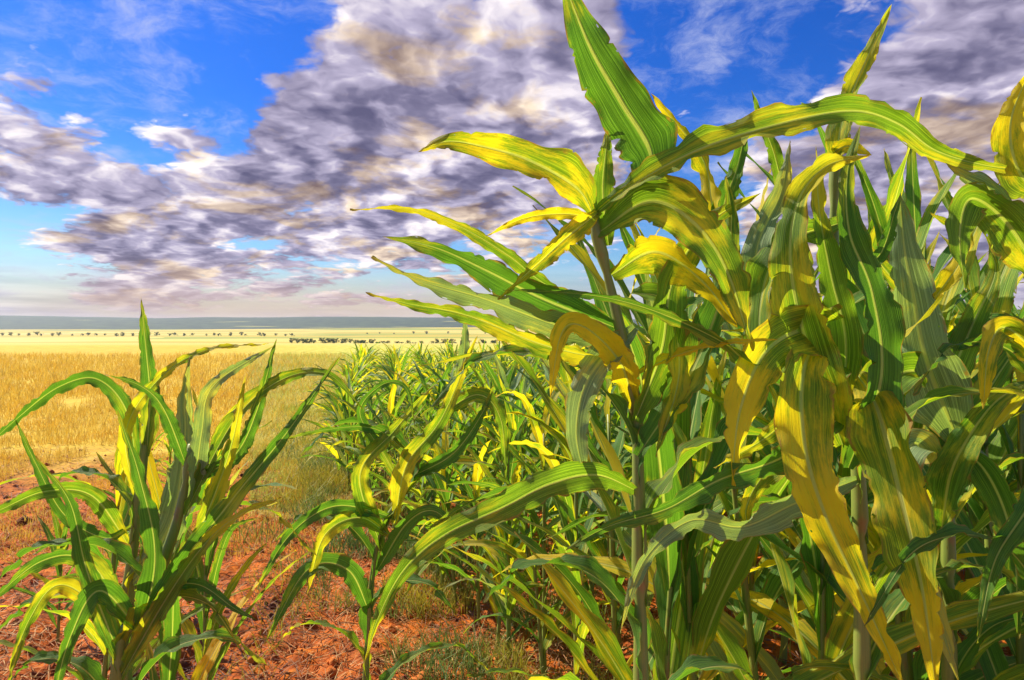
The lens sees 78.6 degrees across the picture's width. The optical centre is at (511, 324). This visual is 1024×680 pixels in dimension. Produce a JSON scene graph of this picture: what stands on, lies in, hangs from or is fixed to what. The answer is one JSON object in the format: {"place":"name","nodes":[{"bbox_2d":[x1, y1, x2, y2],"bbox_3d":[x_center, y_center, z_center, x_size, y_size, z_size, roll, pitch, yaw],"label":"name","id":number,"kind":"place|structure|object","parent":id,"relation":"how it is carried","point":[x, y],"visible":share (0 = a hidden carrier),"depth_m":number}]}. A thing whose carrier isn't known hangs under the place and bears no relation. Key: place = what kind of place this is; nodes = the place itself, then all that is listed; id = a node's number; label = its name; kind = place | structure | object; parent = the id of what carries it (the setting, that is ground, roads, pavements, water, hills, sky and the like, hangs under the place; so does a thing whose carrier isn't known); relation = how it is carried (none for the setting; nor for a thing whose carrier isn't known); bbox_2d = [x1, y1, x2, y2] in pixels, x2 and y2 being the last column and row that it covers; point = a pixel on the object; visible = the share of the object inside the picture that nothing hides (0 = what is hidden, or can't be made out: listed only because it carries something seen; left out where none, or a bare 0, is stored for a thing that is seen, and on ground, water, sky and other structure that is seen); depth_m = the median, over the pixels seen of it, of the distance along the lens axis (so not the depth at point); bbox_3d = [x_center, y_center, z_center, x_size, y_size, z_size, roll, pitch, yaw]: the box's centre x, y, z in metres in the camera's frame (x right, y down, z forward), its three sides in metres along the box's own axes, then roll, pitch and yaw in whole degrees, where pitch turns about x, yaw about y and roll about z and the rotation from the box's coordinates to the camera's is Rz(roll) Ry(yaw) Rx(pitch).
{"place":"outdoors","nodes":[
{"label":"outdoors","id":0,"kind":"place"},
{"bbox_2d":[0,316,1011,679],"bbox_3d":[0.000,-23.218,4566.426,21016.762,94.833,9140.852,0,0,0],"label":"ground","id":1,"kind":"structure","parent":0,"point":[208,330],"depth_m":7.40},
{"bbox_2d":[1,510,120,645],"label":"maize plant","id":2,"kind":"object","parent":1,"relation":"on","point":[61,529],"visible":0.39,"depth_m":3.78},
{"bbox_2d":[50,547,136,605],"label":"maize plant","id":3,"kind":"object","parent":1,"relation":"on","point":[73,576],"visible":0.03,"depth_m":3.43},
{"bbox_2d":[96,477,129,536],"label":"maize plant","id":4,"kind":"object","parent":1,"relation":"on","point":[113,495],"visible":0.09,"depth_m":5.28},
{"bbox_2d":[0,392,276,679],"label":"maize plant","id":5,"kind":"object","parent":1,"relation":"on","point":[89,627],"visible":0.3,"depth_m":2.60},
{"bbox_2d":[0,299,316,679],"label":"maize plant","id":6,"kind":"object","parent":1,"relation":"on","point":[105,510],"visible":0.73,"depth_m":1.44},
{"bbox_2d":[146,432,171,492],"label":"maize plant","id":7,"kind":"object","parent":1,"relation":"on","point":[157,444],"visible":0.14,"depth_m":7.10},
{"bbox_2d":[155,439,173,483],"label":"maize plant","id":8,"kind":"object","parent":1,"relation":"on","point":[169,448],"visible":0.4,"depth_m":6.70},
{"bbox_2d":[0,350,350,562],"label":"golden stubble","id":9,"kind":"object","parent":1,"relation":"on","point":[46,367],"visible":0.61,"depth_m":13.95},
{"bbox_2d":[0,339,362,679],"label":"maize plant","id":10,"kind":"object","parent":1,"relation":"on","point":[105,605],"visible":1,"depth_m":1.24},
{"bbox_2d":[96,416,295,679],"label":"maize plant","id":11,"kind":"object","parent":1,"relation":"on","point":[168,663],"visible":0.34,"depth_m":2.15},
{"bbox_2d":[98,387,308,679],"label":"maize plant","id":12,"kind":"object","parent":1,"relation":"on","point":[202,570],"visible":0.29,"depth_m":2.74},
{"bbox_2d":[242,351,382,521],"bbox_3d":[-5.910,1.772,23.097,7.662,0.404,35.242,0,0,-22],"label":"pale stubble","id":13,"kind":"object","parent":1,"relation":"on","point":[270,396],"visible":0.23,"depth_m":11.92},
{"bbox_2d":[301,391,362,476],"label":"maize plant","id":14,"kind":"object","parent":1,"relation":"on","point":[334,453],"visible":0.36,"depth_m":7.51},
{"bbox_2d":[302,382,370,459],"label":"maize plant","id":15,"kind":"object","parent":1,"relation":"on","point":[326,408],"visible":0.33,"depth_m":7.70},
{"bbox_2d":[314,387,359,444],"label":"maize plant","id":16,"kind":"object","parent":1,"relation":"on","point":[328,425],"visible":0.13,"depth_m":8.29},
{"bbox_2d":[306,376,369,461],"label":"maize plant","id":17,"kind":"object","parent":1,"relation":"on","point":[342,390],"visible":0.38,"depth_m":7.75},
{"bbox_2d":[300,371,378,472],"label":"maize plant","id":18,"kind":"object","parent":1,"relation":"on","point":[349,412],"visible":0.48,"depth_m":6.86},
{"bbox_2d":[313,384,365,442],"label":"maize plant","id":19,"kind":"object","parent":1,"relation":"on","point":[331,399],"visible":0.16,"depth_m":8.25},
{"bbox_2d":[316,365,366,489],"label":"maize plant","id":20,"kind":"object","parent":1,"relation":"on","point":[340,415],"visible":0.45,"depth_m":7.08},
{"bbox_2d":[315,380,379,440],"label":"maize plant","id":21,"kind":"object","parent":1,"relation":"on","point":[335,420],"visible":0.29,"depth_m":8.82},
{"bbox_2d":[319,403,376,477],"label":"maize plant","id":22,"kind":"object","parent":1,"relation":"on","point":[335,415],"visible":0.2,"depth_m":7.36},
{"bbox_2d":[349,388,387,487],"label":"maize plant","id":23,"kind":"object","parent":1,"relation":"on","point":[364,444],"visible":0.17,"depth_m":6.36},
{"bbox_2d":[352,385,385,475],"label":"maize plant","id":24,"kind":"object","parent":1,"relation":"on","point":[370,402],"visible":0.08,"depth_m":6.67},
{"bbox_2d":[326,390,420,497],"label":"maize plant","id":25,"kind":"object","parent":1,"relation":"on","point":[370,415],"visible":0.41,"depth_m":6.26},
{"bbox_2d":[325,383,426,510],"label":"maize plant","id":26,"kind":"object","parent":1,"relation":"on","point":[392,409],"visible":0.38,"depth_m":5.87},
{"bbox_2d":[255,324,509,679],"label":"maize plant","id":27,"kind":"object","parent":1,"relation":"on","point":[360,510],"visible":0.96,"depth_m":1.85},
{"bbox_2d":[346,396,426,521],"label":"maize plant","id":28,"kind":"object","parent":1,"relation":"on","point":[385,483],"visible":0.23,"depth_m":5.43},
{"bbox_2d":[362,366,414,458],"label":"maize plant","id":29,"kind":"object","parent":1,"relation":"on","point":[398,390],"visible":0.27,"depth_m":7.68},
{"bbox_2d":[364,346,422,419],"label":"maize plant","id":30,"kind":"object","parent":1,"relation":"on","point":[398,363],"visible":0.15,"depth_m":8.41},
{"bbox_2d":[354,366,434,454],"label":"maize plant","id":31,"kind":"object","parent":1,"relation":"on","point":[385,378],"visible":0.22,"depth_m":8.05},
{"bbox_2d":[352,368,442,457],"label":"maize plant","id":32,"kind":"object","parent":1,"relation":"on","point":[389,391],"visible":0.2,"depth_m":7.51},
{"bbox_2d":[368,371,428,449],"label":"maize plant","id":33,"kind":"object","parent":1,"relation":"on","point":[390,386],"visible":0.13,"depth_m":8.21},
{"bbox_2d":[349,403,451,526],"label":"maize plant","id":34,"kind":"object","parent":1,"relation":"on","point":[378,459],"visible":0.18,"depth_m":5.62},
{"bbox_2d":[351,409,451,537],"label":"maize plant","id":35,"kind":"object","parent":1,"relation":"on","point":[384,504],"visible":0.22,"depth_m":5.25},
{"bbox_2d":[372,360,430,395],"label":"maize plant","id":36,"kind":"object","parent":1,"relation":"on","point":[389,374],"visible":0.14,"depth_m":8.79},
{"bbox_2d":[375,374,431,456],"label":"maize plant","id":37,"kind":"object","parent":1,"relation":"on","point":[417,389],"visible":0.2,"depth_m":7.08},
{"bbox_2d":[381,370,436,441],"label":"maize plant","id":38,"kind":"object","parent":1,"relation":"on","point":[417,384],"visible":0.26,"depth_m":7.22},
{"bbox_2d":[379,380,441,481],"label":"maize plant","id":39,"kind":"object","parent":1,"relation":"on","point":[416,410],"visible":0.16,"depth_m":6.92},
{"bbox_2d":[384,423,440,539],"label":"maize plant","id":40,"kind":"object","parent":1,"relation":"on","point":[423,479],"visible":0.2,"depth_m":4.97},
{"bbox_2d":[376,360,462,500],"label":"maize plant","id":41,"kind":"object","parent":1,"relation":"on","point":[421,376],"visible":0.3,"depth_m":6.59},
{"bbox_2d":[371,427,471,566],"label":"maize plant","id":42,"kind":"object","parent":1,"relation":"on","point":[416,493],"visible":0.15,"depth_m":4.82},
{"bbox_2d":[411,357,455,427],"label":"maize plant","id":43,"kind":"object","parent":1,"relation":"on","point":[434,411],"visible":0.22,"depth_m":8.67},
{"bbox_2d":[414,419,456,580],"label":"maize plant","id":44,"kind":"object","parent":1,"relation":"on","point":[432,484],"visible":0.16,"depth_m":4.61},
{"bbox_2d":[395,361,478,500],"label":"maize plant","id":45,"kind":"object","parent":1,"relation":"on","point":[446,372],"visible":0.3,"depth_m":6.43},
{"bbox_2d":[386,415,502,604],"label":"maize plant","id":46,"kind":"object","parent":1,"relation":"on","point":[440,483],"visible":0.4,"depth_m":4.24},
{"bbox_2d":[404,410,487,599],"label":"maize plant","id":47,"kind":"object","parent":1,"relation":"on","point":[424,566],"visible":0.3,"depth_m":4.25},
{"bbox_2d":[398,364,498,482],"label":"maize plant","id":48,"kind":"object","parent":1,"relation":"on","point":[444,383],"visible":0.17,"depth_m":6.35},
{"bbox_2d":[302,338,600,443],"bbox_3d":[1.434,1.141,13.544,12.238,1.626,10.399,0,0,0],"label":"distant maize","id":49,"kind":"object","parent":1,"relation":"on","point":[363,361],"visible":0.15,"depth_m":11.94},
{"bbox_2d":[446,382,472,506],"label":"maize plant","id":50,"kind":"object","parent":1,"relation":"on","point":[460,417],"visible":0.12,"depth_m":6.01},
{"bbox_2d":[423,388,497,511],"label":"maize plant","id":51,"kind":"object","parent":1,"relation":"on","point":[460,426],"visible":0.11,"depth_m":5.71},
{"bbox_2d":[428,366,493,428],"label":"maize plant","id":52,"kind":"object","parent":1,"relation":"on","point":[443,370],"visible":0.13,"depth_m":8.30},
{"bbox_2d":[433,383,500,538],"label":"maize plant","id":53,"kind":"object","parent":1,"relation":"on","point":[474,441],"visible":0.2,"depth_m":5.61},
{"bbox_2d":[404,434,534,625],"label":"maize plant","id":54,"kind":"object","parent":1,"relation":"on","point":[477,477],"visible":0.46,"depth_m":3.85},
{"bbox_2d":[160,398,792,679],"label":"weeds","id":55,"kind":"object","parent":1,"relation":"on","point":[470,664],"visible":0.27,"depth_m":4.22},
{"bbox_2d":[447,362,518,475],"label":"maize plant","id":56,"kind":"object","parent":1,"relation":"on","point":[491,433],"visible":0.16,"depth_m":6.65},
{"bbox_2d":[479,379,497,492],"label":"maize plant","id":57,"kind":"object","parent":1,"relation":"on","point":[488,414],"visible":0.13,"depth_m":6.82},
{"bbox_2d":[456,357,546,493],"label":"maize plant","id":58,"kind":"object","parent":1,"relation":"on","point":[514,382],"visible":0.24,"depth_m":5.28},
{"bbox_2d":[467,345,535,474],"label":"maize plant","id":59,"kind":"object","parent":1,"relation":"on","point":[502,376],"visible":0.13,"depth_m":6.33},
{"bbox_2d":[0,448,1003,679],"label":"soil clods","id":60,"kind":"object","parent":1,"relation":"on","point":[332,662],"visible":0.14,"depth_m":3.80},
{"bbox_2d":[452,445,554,659],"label":"maize plant","id":61,"kind":"object","parent":1,"relation":"on","point":[511,601],"visible":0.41,"depth_m":3.49},
{"bbox_2d":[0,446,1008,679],"bbox_3d":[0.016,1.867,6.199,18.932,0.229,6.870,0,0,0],"label":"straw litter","id":62,"kind":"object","parent":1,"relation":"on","point":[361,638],"visible":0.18,"depth_m":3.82},
{"bbox_2d":[480,371,529,537],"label":"maize plant","id":63,"kind":"object","parent":1,"relation":"on","point":[519,403],"visible":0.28,"depth_m":4.73},
{"bbox_2d":[467,387,552,465],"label":"maize plant","id":64,"kind":"object","parent":1,"relation":"on","point":[528,462],"visible":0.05,"depth_m":6.01},
{"bbox_2d":[400,368,619,651],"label":"maize plant","id":65,"kind":"object","parent":1,"relation":"on","point":[485,469],"visible":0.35,"depth_m":3.56},
{"bbox_2d":[465,419,556,647],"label":"maize plant","id":66,"kind":"object","parent":1,"relation":"on","point":[514,468],"visible":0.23,"depth_m":3.80},
{"bbox_2d":[476,360,546,427],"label":"maize plant","id":67,"kind":"object","parent":1,"relation":"on","point":[507,376],"visible":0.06,"depth_m":7.94},
{"bbox_2d":[458,364,571,580],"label":"maize plant","id":68,"kind":"object","parent":1,"relation":"on","point":[525,525],"visible":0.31,"depth_m":4.61},
{"bbox_2d":[406,384,630,675],"bbox_3d":[0.188,1.080,3.224,1.442,1.630,0.962,0,0,-8],"label":"maize plant","id":69,"kind":"object","parent":1,"relation":"on","point":[539,433],"visible":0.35,"depth_m":3.28},
{"bbox_2d":[497,358,539,443],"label":"maize plant","id":70,"kind":"object","parent":1,"relation":"on","point":[534,370],"visible":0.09,"depth_m":6.17},
{"bbox_2d":[434,461,610,675],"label":"maize plant","id":71,"kind":"object","parent":1,"relation":"on","point":[544,646],"visible":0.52,"depth_m":3.26},
{"bbox_2d":[484,380,561,523],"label":"maize plant","id":72,"kind":"object","parent":1,"relation":"on","point":[533,393],"visible":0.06,"depth_m":5.73},
{"bbox_2d":[484,363,601,592],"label":"maize plant","id":73,"kind":"object","parent":1,"relation":"on","point":[557,527],"visible":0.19,"depth_m":4.38},
{"bbox_2d":[470,347,627,602],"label":"maize plant","id":74,"kind":"object","parent":1,"relation":"on","point":[512,404],"visible":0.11,"depth_m":4.20},
{"bbox_2d":[495,388,605,476],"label":"maize plant","id":75,"kind":"object","parent":1,"relation":"on","point":[530,397],"visible":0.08,"depth_m":5.32},
{"bbox_2d":[484,342,649,677],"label":"maize plant","id":76,"kind":"object","parent":1,"relation":"on","point":[572,534],"visible":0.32,"depth_m":2.89},
{"bbox_2d":[510,372,631,646],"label":"maize plant","id":77,"kind":"object","parent":1,"relation":"on","point":[598,546],"visible":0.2,"depth_m":3.70},
{"bbox_2d":[515,375,631,596],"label":"maize plant","id":78,"kind":"object","parent":1,"relation":"on","point":[589,587],"visible":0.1,"depth_m":3.91},
{"bbox_2d":[549,347,627,559],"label":"maize plant","id":79,"kind":"object","parent":1,"relation":"on","point":[598,402],"visible":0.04,"depth_m":4.80},
{"bbox_2d":[559,392,631,577],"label":"maize plant","id":80,"kind":"object","parent":1,"relation":"on","point":[625,440],"visible":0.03,"depth_m":4.59},
{"bbox_2d":[597,382,612,524],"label":"maize plant","id":81,"kind":"object","parent":1,"relation":"on","point":[599,407],"visible":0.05,"depth_m":6.05},
{"bbox_2d":[501,313,726,679],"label":"maize plant","id":82,"kind":"object","parent":1,"relation":"on","point":[669,660],"visible":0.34,"depth_m":1.59},
{"bbox_2d":[392,227,868,679],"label":"maize plant","id":83,"kind":"object","parent":1,"relation":"on","point":[590,603],"visible":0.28,"depth_m":2.31},
{"bbox_2d":[582,224,729,536],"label":"maize plant","id":84,"kind":"object","parent":1,"relation":"on","point":[628,448],"visible":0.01,"depth_m":3.44},
{"bbox_2d":[598,412,720,546],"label":"maize plant","id":85,"kind":"object","parent":1,"relation":"on","point":[614,436],"visible":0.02,"depth_m":4.64},
{"bbox_2d":[584,300,740,539],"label":"maize plant","id":86,"kind":"object","parent":1,"relation":"on","point":[641,331],"visible":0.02,"depth_m":4.02},
{"bbox_2d":[512,186,820,679],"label":"maize plant","id":87,"kind":"object","parent":1,"relation":"on","point":[641,318],"visible":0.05,"depth_m":2.44},
{"bbox_2d":[350,0,1006,679],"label":"maize plant","id":88,"kind":"object","parent":1,"relation":"on","point":[638,124],"visible":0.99,"depth_m":1.01},
{"bbox_2d":[554,169,840,666],"bbox_3d":[1.122,0.562,2.717,1.835,2.718,1.065,0,0,-9],"label":"maize plant","id":89,"kind":"object","parent":1,"relation":"on","point":[756,581],"visible":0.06,"depth_m":2.95},
{"bbox_2d":[413,293,1014,679],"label":"maize plant","id":90,"kind":"object","parent":1,"relation":"on","point":[773,588],"visible":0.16,"depth_m":1.89},
{"bbox_2d":[692,331,741,616],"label":"maize plant","id":91,"kind":"object","parent":1,"relation":"on","point":[736,611],"visible":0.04,"depth_m":2.90},
{"bbox_2d":[451,228,987,679],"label":"maize plant","id":92,"kind":"object","parent":1,"relation":"on","point":[627,238],"visible":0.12,"depth_m":2.01},
{"bbox_2d":[722,452,762,583],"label":"maize plant","id":93,"kind":"object","parent":1,"relation":"on","point":[758,457],"visible":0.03,"depth_m":3.66},
{"bbox_2d":[503,4,1023,679],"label":"maize plant","id":94,"kind":"object","parent":1,"relation":"on","point":[827,396],"visible":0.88,"depth_m":1.06},
{"bbox_2d":[514,205,1023,679],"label":"maize plant","id":95,"kind":"object","parent":1,"relation":"on","point":[731,566],"visible":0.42,"depth_m":1.60},
{"bbox_2d":[754,417,807,666],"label":"maize plant","id":96,"kind":"object","parent":1,"relation":"on","point":[784,639],"visible":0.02,"depth_m":3.45},
{"bbox_2d":[542,328,1023,679],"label":"maize plant","id":97,"kind":"object","parent":1,"relation":"on","point":[762,603],"visible":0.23,"depth_m":1.67},
{"bbox_2d":[604,245,1023,679],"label":"maize plant","id":98,"kind":"object","parent":1,"relation":"on","point":[766,660],"visible":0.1,"depth_m":1.92},
{"bbox_2d":[701,214,962,575],"bbox_3d":[1.616,0.695,3.311,1.961,2.440,0.954,0,0,-4],"label":"maize plant","id":99,"kind":"object","parent":1,"relation":"on","point":[760,452],"visible":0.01,"depth_m":3.19},
{"bbox_2d":[689,204,1007,646],"bbox_3d":[1.561,0.638,2.618,1.238,2.641,1.896,-6,-2,28],"label":"maize plant","id":100,"kind":"object","parent":1,"relation":"on","point":[870,228],"visible":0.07,"depth_m":2.29},
{"bbox_2d":[692,157,1019,669],"bbox_3d":[1.639,0.623,2.240,1.911,2.668,0.919,0,0,40],"label":"maize plant","id":101,"kind":"object","parent":1,"relation":"on","point":[996,451],"visible":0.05,"depth_m":2.21},
{"bbox_2d":[705,154,1013,679],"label":"maize plant","id":102,"kind":"object","parent":1,"relation":"on","point":[916,664],"visible":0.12,"depth_m":1.85},
{"bbox_2d":[706,354,1023,679],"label":"maize plant","id":103,"kind":"object","parent":1,"relation":"on","point":[835,638],"visible":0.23,"depth_m":1.61},
{"bbox_2d":[706,219,1023,679],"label":"maize plant","id":104,"kind":"object","parent":1,"relation":"on","point":[992,661],"visible":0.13,"depth_m":1.80},
{"bbox_2d":[790,97,939,614],"bbox_3d":[1.363,0.646,2.225,0.588,2.561,1.835,0,0,15],"label":"maize plant","id":105,"kind":"object","parent":1,"relation":"on","point":[896,188],"visible":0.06,"depth_m":1.95},
{"bbox_2d":[747,144,1013,655],"bbox_3d":[1.504,0.598,2.286,1.689,2.656,0.921,0,0,-18],"label":"maize plant","id":106,"kind":"object","parent":1,"relation":"on","point":[911,195],"visible":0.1,"depth_m":2.17},
{"bbox_2d":[781,193,1023,679],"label":"maize plant","id":107,"kind":"object","parent":1,"relation":"on","point":[946,447],"visible":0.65,"depth_m":1.30},
{"bbox_2d":[810,102,1005,669],"bbox_3d":[1.542,0.598,2.614,0.665,2.758,1.943,0,0,19],"label":"maize plant","id":108,"kind":"object","parent":1,"relation":"on","point":[835,463],"visible":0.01,"depth_m":2.89},
{"bbox_2d":[864,76,1023,642],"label":"maize plant","id":109,"kind":"object","parent":1,"relation":"on","point":[984,202],"visible":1,"depth_m":1.01},
{"bbox_2d":[947,309,961,568],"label":"maize plant","id":110,"kind":"object","parent":1,"relation":"on","point":[951,324],"visible":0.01,"depth_m":2.89},
{"bbox_2d":[931,233,1016,654],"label":"maize plant","id":111,"kind":"object","parent":1,"relation":"on","point":[960,306],"visible":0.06,"depth_m":3.73},
{"bbox_2d":[935,163,1016,578],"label":"maize plant","id":112,"kind":"object","parent":1,"relation":"on","point":[973,517],"visible":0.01,"depth_m":3.19},
{"bbox_2d":[931,266,1023,668],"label":"maize plant","id":113,"kind":"object","parent":1,"relation":"on","point":[977,497],"visible":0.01,"depth_m":3.09},
{"bbox_2d":[950,273,1023,482],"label":"maize plant","id":114,"kind":"object","parent":1,"relation":"on","point":[1019,279],"visible":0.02,"depth_m":4.08},
{"bbox_2d":[954,293,1023,636],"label":"maize plant","id":115,"kind":"object","parent":1,"relation":"on","point":[1012,488],"visible":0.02,"depth_m":3.81},
{"bbox_2d":[0,0,1023,318],"label":"sky","id":116,"kind":"structure","parent":0,"point":[183,158]},
{"bbox_2d":[647,590,653,607],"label":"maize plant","id":117,"kind":"object","parent":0,"point":[650,595],"depth_m":3.35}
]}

